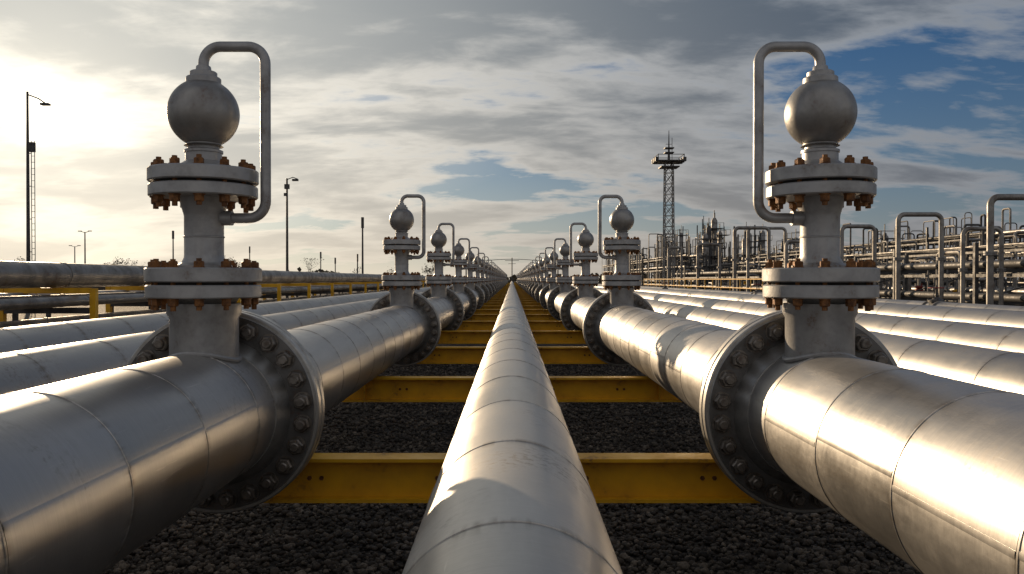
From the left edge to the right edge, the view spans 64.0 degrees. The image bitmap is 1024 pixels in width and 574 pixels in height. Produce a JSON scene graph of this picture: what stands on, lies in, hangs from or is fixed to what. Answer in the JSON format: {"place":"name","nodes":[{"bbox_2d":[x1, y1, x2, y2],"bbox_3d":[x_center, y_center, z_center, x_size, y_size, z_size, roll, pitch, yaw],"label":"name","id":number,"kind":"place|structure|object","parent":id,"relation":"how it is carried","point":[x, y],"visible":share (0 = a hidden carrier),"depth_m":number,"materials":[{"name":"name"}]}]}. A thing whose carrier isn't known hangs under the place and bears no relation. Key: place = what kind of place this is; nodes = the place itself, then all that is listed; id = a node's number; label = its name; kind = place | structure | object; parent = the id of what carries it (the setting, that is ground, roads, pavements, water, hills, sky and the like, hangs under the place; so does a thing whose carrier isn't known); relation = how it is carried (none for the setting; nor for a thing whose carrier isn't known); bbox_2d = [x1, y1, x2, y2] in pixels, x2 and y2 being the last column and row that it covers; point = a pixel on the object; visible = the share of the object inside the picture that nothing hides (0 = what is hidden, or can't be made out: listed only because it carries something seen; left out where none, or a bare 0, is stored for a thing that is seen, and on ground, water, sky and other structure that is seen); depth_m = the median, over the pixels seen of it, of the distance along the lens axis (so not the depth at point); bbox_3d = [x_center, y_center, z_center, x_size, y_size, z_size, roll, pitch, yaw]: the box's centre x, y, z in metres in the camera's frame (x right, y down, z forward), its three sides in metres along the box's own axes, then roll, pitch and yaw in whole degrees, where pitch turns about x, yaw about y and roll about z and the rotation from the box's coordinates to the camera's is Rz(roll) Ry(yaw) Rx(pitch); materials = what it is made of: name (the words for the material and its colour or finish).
{"place":"outdoors","nodes":[
{"label":"outdoors","id":0,"kind":"place"},
{"bbox_2d":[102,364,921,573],"bbox_3d":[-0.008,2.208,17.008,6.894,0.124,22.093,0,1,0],"label":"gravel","id":1,"kind":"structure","parent":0,"point":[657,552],"depth_m":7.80,"materials":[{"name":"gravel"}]},
{"bbox_2d":[465,259,558,276],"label":"overhead pipe bridge","id":2,"kind":"structure","parent":0,"point":[509,259],"depth_m":249.86,"materials":[{"name":"metal"}]},
{"bbox_2d":[0,0,1023,279],"label":"sky","id":3,"kind":"structure","parent":0,"point":[511,120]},
{"bbox_2d":[7,280,1018,573],"bbox_3d":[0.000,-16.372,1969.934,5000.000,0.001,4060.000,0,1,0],"label":"ground","id":4,"kind":"structure","parent":0,"point":[357,438],"depth_m":8.29,"materials":[{"name":"gravel"}]},
{"bbox_2d":[26,91,50,261],"bbox_3d":[-34.800,-6.221,59.944,2.000,16.100,0.800,0,1,0],"label":"tall light pole","id":5,"kind":"object","parent":4,"relation":"on","point":[31,146],"visible":0.76,"depth_m":59.86,"materials":[{"name":"metal"}]},
{"bbox_2d":[78,231,89,263],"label":"light pole","id":6,"kind":"object","parent":4,"relation":"on","point":[84,246],"visible":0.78,"depth_m":119.92,"materials":[{"name":"metal"}]},
{"bbox_2d":[172,231,173,258],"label":"utility pole","id":7,"kind":"object","parent":4,"relation":"on","point":[172,244],"visible":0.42,"depth_m":119.89,"materials":[{"name":"metal"}]},
{"bbox_2d":[0,292,422,393],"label":"steel pipeline","id":8,"kind":"object","parent":4,"relation":"on","point":[28,368],"visible":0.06,"depth_m":8.31,"materials":[{"name":"metal"}]},
{"bbox_2d":[12,286,421,320],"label":"pipe rack","id":9,"kind":"object","parent":4,"relation":"on","point":[15,317],"visible":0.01,"depth_m":37.95,"materials":[{"name":"metal"}]},
{"bbox_2d":[0,261,451,327],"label":"pipe rack","id":10,"kind":"object","parent":4,"relation":"on","point":[27,287],"visible":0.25,"depth_m":21.04,"materials":[{"name":"metal"}]},
{"bbox_2d":[0,285,452,352],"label":"steel pipeline","id":11,"kind":"object","parent":4,"relation":"on","point":[18,338],"visible":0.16,"depth_m":12.79,"materials":[{"name":"metal"}]},
{"bbox_2d":[284,177,298,297],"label":"light pole","id":12,"kind":"object","parent":4,"relation":"on","point":[286,186],"visible":0.79,"depth_m":69.87,"materials":[{"name":"metal"}]},
{"bbox_2d":[361,217,363,291],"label":"utility pole","id":13,"kind":"object","parent":4,"relation":"on","point":[362,222],"visible":0.58,"depth_m":89.87,"materials":[{"name":"metal"}]},
{"bbox_2d":[264,453,759,502],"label":"yellow steel beam","id":14,"kind":"structure","parent":4,"relation":"on","point":[413,478],"depth_m":6.80,"materials":[{"name":"metal"}]},
{"bbox_2d":[342,376,681,401],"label":"yellow steel beam","id":15,"kind":"structure","parent":4,"relation":"on","point":[458,388],"depth_m":12.30,"materials":[{"name":"metal"}]},
{"bbox_2d":[438,331,585,343],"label":"yellow steel beam","id":16,"kind":"structure","parent":4,"relation":"on","point":[483,337],"depth_m":23.30,"materials":[{"name":"metal"}]},
{"bbox_2d":[456,321,567,330],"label":"yellow steel beam","id":17,"kind":"structure","parent":4,"relation":"on","point":[490,325],"depth_m":28.80,"materials":[{"name":"metal"}]},
{"bbox_2d":[465,314,558,320],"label":"yellow steel beam","id":18,"kind":"structure","parent":4,"relation":"on","point":[494,317],"depth_m":34.30,"materials":[{"name":"metal"}]},
{"bbox_2d":[474,309,549,313],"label":"yellow steel beam","id":19,"kind":"structure","parent":4,"relation":"on","point":[497,311],"depth_m":39.80,"materials":[{"name":"metal"}]},
{"bbox_2d":[480,306,543,308],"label":"yellow steel beam","id":20,"kind":"structure","parent":4,"relation":"on","point":[499,307],"depth_m":45.30,"materials":[{"name":"metal"}]},
{"bbox_2d":[483,303,540,305],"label":"yellow steel beam","id":21,"kind":"structure","parent":4,"relation":"on","point":[500,304],"depth_m":50.80,"materials":[{"name":"metal"}]},
{"bbox_2d":[487,301,536,302],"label":"yellow steel beam","id":22,"kind":"structure","parent":4,"relation":"on","point":[503,301],"depth_m":56.30,"materials":[{"name":"metal"}]},
{"bbox_2d":[505,258,518,281],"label":"utility pole","id":23,"kind":"object","parent":4,"relation":"on","point":[511,260],"visible":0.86,"depth_m":259.95,"materials":[{"name":"metal"}]},
{"bbox_2d":[489,299,534,300],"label":"yellow steel beam","id":24,"kind":"structure","parent":4,"relation":"on","point":[503,300],"depth_m":61.80,"materials":[{"name":"metal"}]},
{"bbox_2d":[491,297,532,298],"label":"yellow steel beam","id":25,"kind":"structure","parent":4,"relation":"on","point":[504,297],"depth_m":67.30,"materials":[{"name":"metal"}]},
{"bbox_2d":[417,346,607,363],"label":"yellow steel beam","id":26,"kind":"structure","parent":4,"relation":"on","point":[548,355],"depth_m":17.80,"materials":[{"name":"metal"}]},
{"bbox_2d":[14,255,1021,283],"bbox_3d":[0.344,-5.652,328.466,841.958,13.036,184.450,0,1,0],"label":"distant tree line","id":27,"kind":"object","parent":4,"relation":"on","point":[515,278],"visible":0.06,"depth_m":289.60,"materials":[{"name":"green plant"}]},
{"bbox_2d":[602,233,703,287],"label":"process pipe rack","id":28,"kind":"object","parent":4,"relation":"on","point":[639,262],"visible":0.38,"depth_m":127.85,"materials":[{"name":"metal"}]},
{"bbox_2d":[659,236,670,286],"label":"process column","id":29,"kind":"structure","parent":4,"relation":"on","point":[660,254],"depth_m":159.53,"materials":[{"name":"metal"}]},
{"bbox_2d":[666,246,683,287],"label":"pipe loop","id":30,"kind":"object","parent":4,"relation":"on","point":[668,267],"visible":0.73,"depth_m":87.89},
{"bbox_2d":[669,225,687,254],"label":"process column","id":31,"kind":"structure","parent":4,"relation":"on","point":[680,235],"depth_m":154.84,"materials":[{"name":"metal"}]},
{"bbox_2d":[679,239,694,278],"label":"process column","id":32,"kind":"structure","parent":4,"relation":"on","point":[684,262],"depth_m":134.80,"materials":[{"name":"metal"}]},
{"bbox_2d":[688,239,712,284],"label":"process column","id":33,"kind":"structure","parent":4,"relation":"on","point":[700,252],"depth_m":119.70,"materials":[{"name":"metal"}]},
{"bbox_2d":[644,279,762,291],"bbox_3d":[15.300,0.515,70.008,0.070,2.435,50.070,0,1,0],"label":"yellow handrail","id":34,"kind":"object","parent":4,"relation":"on","point":[697,286],"visible":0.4,"depth_m":64.99,"materials":[{"name":"metal"}]},
{"bbox_2d":[697,225,717,282],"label":"process column","id":35,"kind":"structure","parent":4,"relation":"on","point":[705,238],"depth_m":139.50,"materials":[{"name":"metal"}]},
{"bbox_2d":[696,243,720,289],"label":"pipe loop","id":36,"kind":"object","parent":4,"relation":"on","point":[719,257],"visible":0.65,"depth_m":74.87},
{"bbox_2d":[697,225,722,281],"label":"process column","id":37,"kind":"structure","parent":4,"relation":"on","point":[708,228],"depth_m":146.49,"materials":[{"name":"metal"}]},
{"bbox_2d":[702,210,724,270],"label":"process column","id":38,"kind":"structure","parent":4,"relation":"on","point":[714,224],"depth_m":149.42,"materials":[{"name":"metal"}]},
{"bbox_2d":[708,223,730,270],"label":"process column","id":39,"kind":"structure","parent":4,"relation":"on","point":[719,241],"depth_m":152.65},
{"bbox_2d":[717,226,726,257],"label":"process column","id":40,"kind":"structure","parent":4,"relation":"on","point":[724,243],"depth_m":164.54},
{"bbox_2d":[729,230,758,282],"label":"process column","id":41,"kind":"structure","parent":4,"relation":"on","point":[743,248],"depth_m":119.72,"materials":[{"name":"metal"}]},
{"bbox_2d":[733,222,759,259],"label":"process column","id":42,"kind":"structure","parent":4,"relation":"on","point":[758,241],"depth_m":139.67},
{"bbox_2d":[739,225,755,278],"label":"process column","id":43,"kind":"structure","parent":4,"relation":"on","point":[754,245],"depth_m":149.87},
{"bbox_2d":[731,226,770,290],"bbox_3d":[17.550,-1.312,59.990,2.994,6.280,0.494,0,1,0],"label":"pipe loop","id":44,"kind":"object","parent":4,"relation":"on","point":[735,259],"visible":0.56,"depth_m":59.87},
{"bbox_2d":[756,224,774,260],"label":"process column","id":45,"kind":"structure","parent":4,"relation":"on","point":[762,236],"depth_m":169.49,"materials":[{"name":"metal"}]},
{"bbox_2d":[745,227,786,291],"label":"pipe loop","id":46,"kind":"object","parent":4,"relation":"on","point":[747,258],"visible":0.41,"depth_m":65.89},
{"bbox_2d":[539,289,1023,573],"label":"steel pipeline","id":47,"kind":"object","parent":4,"relation":"on","point":[921,472],"visible":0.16,"depth_m":4.01,"materials":[{"name":"metal"}]},
{"bbox_2d":[526,265,530,282],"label":"vent riser valve","id":48,"kind":"object","parent":47,"relation":"on","point":[527,273],"visible":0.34,"depth_m":97.77,"materials":[{"name":"paint"}]},
{"bbox_2d":[528,264,532,282],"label":"vent riser valve","id":49,"kind":"object","parent":47,"relation":"on","point":[529,272],"visible":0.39,"depth_m":87.58,"materials":[{"name":"paint"}]},
{"bbox_2d":[529,282,534,296],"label":"pipe flange joint","id":50,"kind":"object","parent":47,"relation":"attached to","point":[531,286],"visible":0.28,"depth_m":70.46,"materials":[{"name":"metal"}]},
{"bbox_2d":[530,262,535,282],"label":"vent riser valve","id":51,"kind":"object","parent":47,"relation":"on","point":[534,276],"visible":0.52,"depth_m":79.33,"materials":[{"name":"paint"}]},
{"bbox_2d":[531,283,537,300],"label":"pipe flange joint","id":52,"kind":"object","parent":47,"relation":"attached to","point":[535,286],"visible":0.33,"depth_m":60.47,"materials":[{"name":"metal"}]},
{"bbox_2d":[532,260,539,283],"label":"vent riser valve","id":53,"kind":"object","parent":47,"relation":"on","point":[537,276],"visible":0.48,"depth_m":70.01,"materials":[{"name":"paint"}]},
{"bbox_2d":[535,283,542,302],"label":"pipe flange joint","id":54,"kind":"object","parent":47,"relation":"attached to","point":[538,289],"visible":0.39,"depth_m":52.03,"materials":[{"name":"metal"}]},
{"bbox_2d":[535,256,544,285],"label":"vent riser valve","id":55,"kind":"object","parent":47,"relation":"on","point":[541,274],"visible":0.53,"depth_m":60.03,"materials":[{"name":"paint"}]},
{"bbox_2d":[539,253,550,287],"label":"vent riser valve","id":56,"kind":"object","parent":47,"relation":"on","point":[543,280],"visible":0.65,"depth_m":51.57,"materials":[{"name":"paint"}]},
{"bbox_2d":[539,284,558,308],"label":"pipe flange joint","id":57,"kind":"object","parent":47,"relation":"attached to","point":[543,292],"visible":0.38,"depth_m":42.91,"materials":[{"name":"metal"}]},
{"bbox_2d":[545,247,559,289],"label":"vent riser valve","id":58,"kind":"object","parent":47,"relation":"on","point":[551,280],"visible":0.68,"depth_m":42.42,"materials":[{"name":"paint"}]},
{"bbox_2d":[547,286,575,320],"bbox_3d":[2.200,0.668,33.762,1.524,1.524,0.480,0,1,0],"label":"pipe flange joint","id":59,"kind":"object","parent":47,"relation":"attached to","point":[552,295],"visible":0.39,"depth_m":33.65,"materials":[{"name":"metal"}]},
{"bbox_2d":[554,238,573,293],"bbox_3d":[2.170,-0.843,33.327,0.779,2.291,0.779,0,1,-37],"label":"vent riser valve","id":60,"kind":"object","parent":47,"relation":"on","point":[564,281],"visible":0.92,"depth_m":33.16,"materials":[{"name":"paint"}]},
{"bbox_2d":[560,288,602,330],"bbox_3d":[2.200,0.756,24.585,1.524,1.524,0.480,0,1,0],"label":"pipe flange joint","id":61,"kind":"object","parent":47,"relation":"attached to","point":[570,298],"visible":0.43,"depth_m":24.47,"materials":[{"name":"metal"}]},
{"bbox_2d":[570,222,598,298],"bbox_3d":[2.170,-0.756,24.151,0.779,2.291,0.779,1,1,42],"label":"vent riser valve","id":62,"kind":"object","parent":47,"relation":"on","point":[585,282],"visible":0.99,"depth_m":23.98,"materials":[{"name":"paint"}]},
{"bbox_2d":[583,292,653,365],"bbox_3d":[2.200,0.832,16.627,1.524,1.524,0.480,0,1,0],"label":"pipe flange joint","id":63,"kind":"object","parent":47,"relation":"attached to","point":[599,306],"visible":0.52,"depth_m":16.51,"materials":[{"name":"metal"}]},
{"bbox_2d":[598,195,641,308],"bbox_3d":[2.170,-0.680,16.193,0.779,2.291,0.779,0,1,-37],"label":"vent riser valve","id":64,"kind":"object","parent":47,"relation":"on","point":[621,284],"visible":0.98,"depth_m":16.02,"materials":[{"name":"paint"}]},
{"bbox_2d":[699,310,897,512],"bbox_3d":[2.200,0.931,6.209,1.524,1.524,0.480,0,1,0],"label":"pipe flange joint","id":65,"kind":"object","parent":47,"relation":"attached to","point":[747,356],"visible":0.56,"depth_m":6.09,"materials":[{"name":"metal"}]},
{"bbox_2d":[753,41,879,362],"bbox_3d":[2.170,-0.581,5.775,0.779,2.291,0.779,0,1,-37],"label":"vent riser valve","id":66,"kind":"object","parent":47,"relation":"on","point":[822,289],"visible":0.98,"depth_m":5.61,"materials":[{"name":"paint"}]},
{"bbox_2d":[773,235,792,258],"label":"process column","id":67,"kind":"structure","parent":4,"relation":"on","point":[781,244],"depth_m":174.73,"materials":[{"name":"metal"}]},
{"bbox_2d":[783,229,799,258],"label":"process column","id":68,"kind":"structure","parent":4,"relation":"on","point":[797,244],"depth_m":129.58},
{"bbox_2d":[784,240,799,267],"bbox_3d":[18.300,-0.550,51.997,2.218,4.910,0.418,0,1,0],"label":"pipe loop","id":69,"kind":"object","parent":4,"relation":"on","point":[788,242],"visible":0.16,"depth_m":51.88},
{"bbox_2d":[571,285,1023,352],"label":"steel pipeline","id":70,"kind":"object","parent":4,"relation":"on","point":[1004,338],"visible":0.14,"depth_m":12.78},
{"bbox_2d":[602,292,1023,393],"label":"steel pipeline","id":71,"kind":"object","parent":4,"relation":"on","point":[995,368],"visible":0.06,"depth_m":8.31,"materials":[{"name":"metal"}]},
{"bbox_2d":[652,231,1023,300],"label":"process pipe rack","id":72,"kind":"object","parent":4,"relation":"on","point":[1015,247],"visible":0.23,"depth_m":60.67,"materials":[{"name":"metal"}]},
{"bbox_2d":[670,242,1023,305],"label":"process pipe rack","id":73,"kind":"object","parent":4,"relation":"on","point":[975,266],"visible":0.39,"depth_m":45.17,"materials":[{"name":"metal"}]},
{"bbox_2d":[693,208,1023,300],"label":"process pipe rack","id":74,"kind":"object","parent":4,"relation":"on","point":[933,240],"visible":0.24,"depth_m":83.00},
{"bbox_2d":[840,224,878,284],"bbox_3d":[19.000,-0.734,44.995,2.218,5.410,0.418,0,1,0],"label":"pipe loop","id":75,"kind":"object","parent":4,"relation":"on","point":[874,241],"visible":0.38,"depth_m":44.89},
{"bbox_2d":[878,224,904,278],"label":"process column","id":76,"kind":"structure","parent":4,"relation":"on","point":[887,237],"depth_m":109.47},
{"bbox_2d":[893,212,945,299],"bbox_3d":[18.900,-0.717,37.995,2.418,5.510,0.418,0,1,0],"label":"pipe loop","id":77,"kind":"object","parent":4,"relation":"on","point":[898,258],"visible":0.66,"depth_m":37.90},
{"bbox_2d":[958,226,1005,304],"bbox_3d":[19.500,-0.219,33.999,1.942,4.590,0.342,0,1,0],"label":"pipe loop","id":78,"kind":"object","parent":4,"relation":"on","point":[962,269],"visible":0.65,"depth_m":33.92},
{"bbox_2d":[983,194,1023,304],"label":"pipe loop","id":79,"kind":"object","parent":4,"relation":"on","point":[990,252],"visible":0.64,"depth_m":29.89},
{"bbox_3d":[0.000,1.973,1.319,14.600,1.030,0.480,0,1,0],"label":"yellow steel beam","id":80,"kind":"object","parent":4,"relation":"on","visible":0},
{"bbox_2d":[0,289,484,573],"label":"steel pipeline","id":81,"kind":"object","parent":80,"relation":"on","point":[102,472],"visible":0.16,"depth_m":4.01,"materials":[{"name":"metal"}]},
{"bbox_2d":[144,41,270,362],"bbox_3d":[-2.170,-0.581,5.775,0.779,2.291,0.779,0,1,-37],"label":"vent riser valve","id":82,"kind":"object","parent":81,"relation":"on","point":[200,289],"visible":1,"depth_m":5.61,"materials":[{"name":"paint"}]},
{"bbox_2d":[126,310,324,512],"bbox_3d":[-2.200,0.931,6.209,1.524,1.524,0.480,0,1,0],"label":"pipe flange joint","id":83,"kind":"object","parent":81,"relation":"attached to","point":[276,356],"visible":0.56,"depth_m":6.09,"materials":[{"name":"metal"}]},
{"bbox_2d":[382,194,425,308],"bbox_3d":[-2.170,-0.679,16.124,0.779,2.291,0.779,0,1,37],"label":"vent riser valve","id":84,"kind":"object","parent":81,"relation":"on","point":[401,283],"visible":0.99,"depth_m":15.95,"materials":[{"name":"paint"}]},
{"bbox_2d":[369,292,440,365],"bbox_3d":[-2.200,0.832,16.558,1.524,1.524,0.480,0,1,0],"label":"pipe flange joint","id":85,"kind":"object","parent":81,"relation":"attached to","point":[425,308],"visible":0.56,"depth_m":16.44,"materials":[{"name":"metal"}]},
{"bbox_2d":[425,223,454,298],"bbox_3d":[-2.170,-0.757,24.258,0.779,2.291,0.779,0,1,-37],"label":"vent riser valve","id":86,"kind":"object","parent":81,"relation":"on","point":[438,282],"visible":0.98,"depth_m":24.09,"materials":[{"name":"paint"}]},
{"bbox_2d":[421,288,463,330],"bbox_3d":[-2.200,0.755,24.693,1.524,1.524,0.480,0,1,0],"label":"pipe flange joint","id":87,"kind":"object","parent":81,"relation":"attached to","point":[454,298],"visible":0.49,"depth_m":24.58,"materials":[{"name":"metal"}]},
{"bbox_2d":[450,238,469,293],"bbox_3d":[-2.170,-0.843,33.271,0.779,2.291,0.779,0,1,-37],"label":"vent riser valve","id":88,"kind":"object","parent":81,"relation":"on","point":[459,281],"visible":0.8,"depth_m":33.10,"materials":[{"name":"paint"}]},
{"bbox_2d":[448,286,476,320],"bbox_3d":[-2.200,0.669,33.705,1.524,1.524,0.480,0,1,0],"label":"pipe flange joint","id":89,"kind":"object","parent":81,"relation":"attached to","point":[470,294],"visible":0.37,"depth_m":33.59,"materials":[{"name":"metal"}]},
{"bbox_2d":[464,247,478,289],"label":"vent riser valve","id":90,"kind":"object","parent":81,"relation":"on","point":[472,280],"visible":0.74,"depth_m":42.34,"materials":[{"name":"paint"}]},
{"bbox_2d":[464,284,484,308],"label":"pipe flange joint","id":91,"kind":"object","parent":81,"relation":"attached to","point":[480,292],"visible":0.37,"depth_m":42.82,"materials":[{"name":"metal"}]},
{"bbox_2d":[473,253,484,287],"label":"vent riser valve","id":92,"kind":"object","parent":81,"relation":"on","point":[480,280],"visible":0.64,"depth_m":51.58,"materials":[{"name":"paint"}]},
{"bbox_2d":[479,256,488,285],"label":"vent riser valve","id":93,"kind":"object","parent":81,"relation":"on","point":[482,274],"visible":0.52,"depth_m":59.89,"materials":[{"name":"paint"}]},
{"bbox_2d":[481,283,488,302],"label":"pipe flange joint","id":94,"kind":"object","parent":81,"relation":"attached to","point":[485,289],"visible":0.3,"depth_m":52.05,"materials":[{"name":"metal"}]},
{"bbox_2d":[484,260,491,283],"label":"vent riser valve","id":95,"kind":"object","parent":81,"relation":"on","point":[486,275],"visible":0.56,"depth_m":69.98,"materials":[{"name":"paint"}]},
{"bbox_2d":[486,283,492,300],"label":"pipe flange joint","id":96,"kind":"object","parent":81,"relation":"attached to","point":[488,286],"visible":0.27,"depth_m":60.33,"materials":[{"name":"metal"}]},
{"bbox_2d":[488,262,493,282],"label":"vent riser valve","id":97,"kind":"object","parent":81,"relation":"on","point":[489,276],"visible":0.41,"depth_m":79.24,"materials":[{"name":"paint"}]},
{"bbox_2d":[489,282,494,296],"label":"pipe flange joint","id":98,"kind":"object","parent":81,"relation":"attached to","point":[492,287],"visible":0.3,"depth_m":70.44,"materials":[{"name":"metal"}]},
{"bbox_2d":[491,264,495,282],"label":"vent riser valve","id":99,"kind":"object","parent":81,"relation":"on","point":[494,272],"visible":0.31,"depth_m":87.51,"materials":[{"name":"paint"}]},
{"bbox_2d":[493,265,497,282],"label":"vent riser valve","id":100,"kind":"object","parent":81,"relation":"on","point":[496,273],"visible":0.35,"depth_m":97.70,"materials":[{"name":"paint"}]},
{"bbox_2d":[402,282,622,573],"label":"steel pipeline","id":101,"kind":"object","parent":80,"relation":"on","point":[511,493],"visible":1,"depth_m":2.97,"materials":[{"name":"metal"}]},
{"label":"pipe support frame","id":102,"kind":"object","parent":4,"relation":"on","visible":0},
{"bbox_2d":[572,284,1023,327],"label":"steel pipeline","id":103,"kind":"object","parent":102,"relation":"on","point":[1001,318],"visible":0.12,"depth_m":17.42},
{"bbox_2d":[598,284,1023,310],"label":"steel pipeline","id":104,"kind":"object","parent":102,"relation":"on","point":[997,307],"visible":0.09,"depth_m":25.49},
{"bbox_2d":[751,283,761,293],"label":"gate valve","id":105,"kind":"object","parent":104,"relation":"on","point":[757,290],"visible":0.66,"depth_m":43.90,"materials":[{"name":"metal"}]},
{"bbox_2d":[921,285,945,305],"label":"gate valve","id":106,"kind":"object","parent":104,"relation":"on","point":[935,300],"visible":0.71,"depth_m":25.42,"materials":[{"name":"metal"}]},
{"bbox_2d":[642,287,1023,311],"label":"steel pipeline","id":107,"kind":"object","parent":102,"relation":"on","point":[884,302],"visible":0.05,"depth_m":21.86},
{"bbox_2d":[652,135,686,287],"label":"lattice tower","id":108,"kind":"structure","parent":0,"point":[657,160],"depth_m":89.52,"materials":[{"name":"metal"}]}
]}

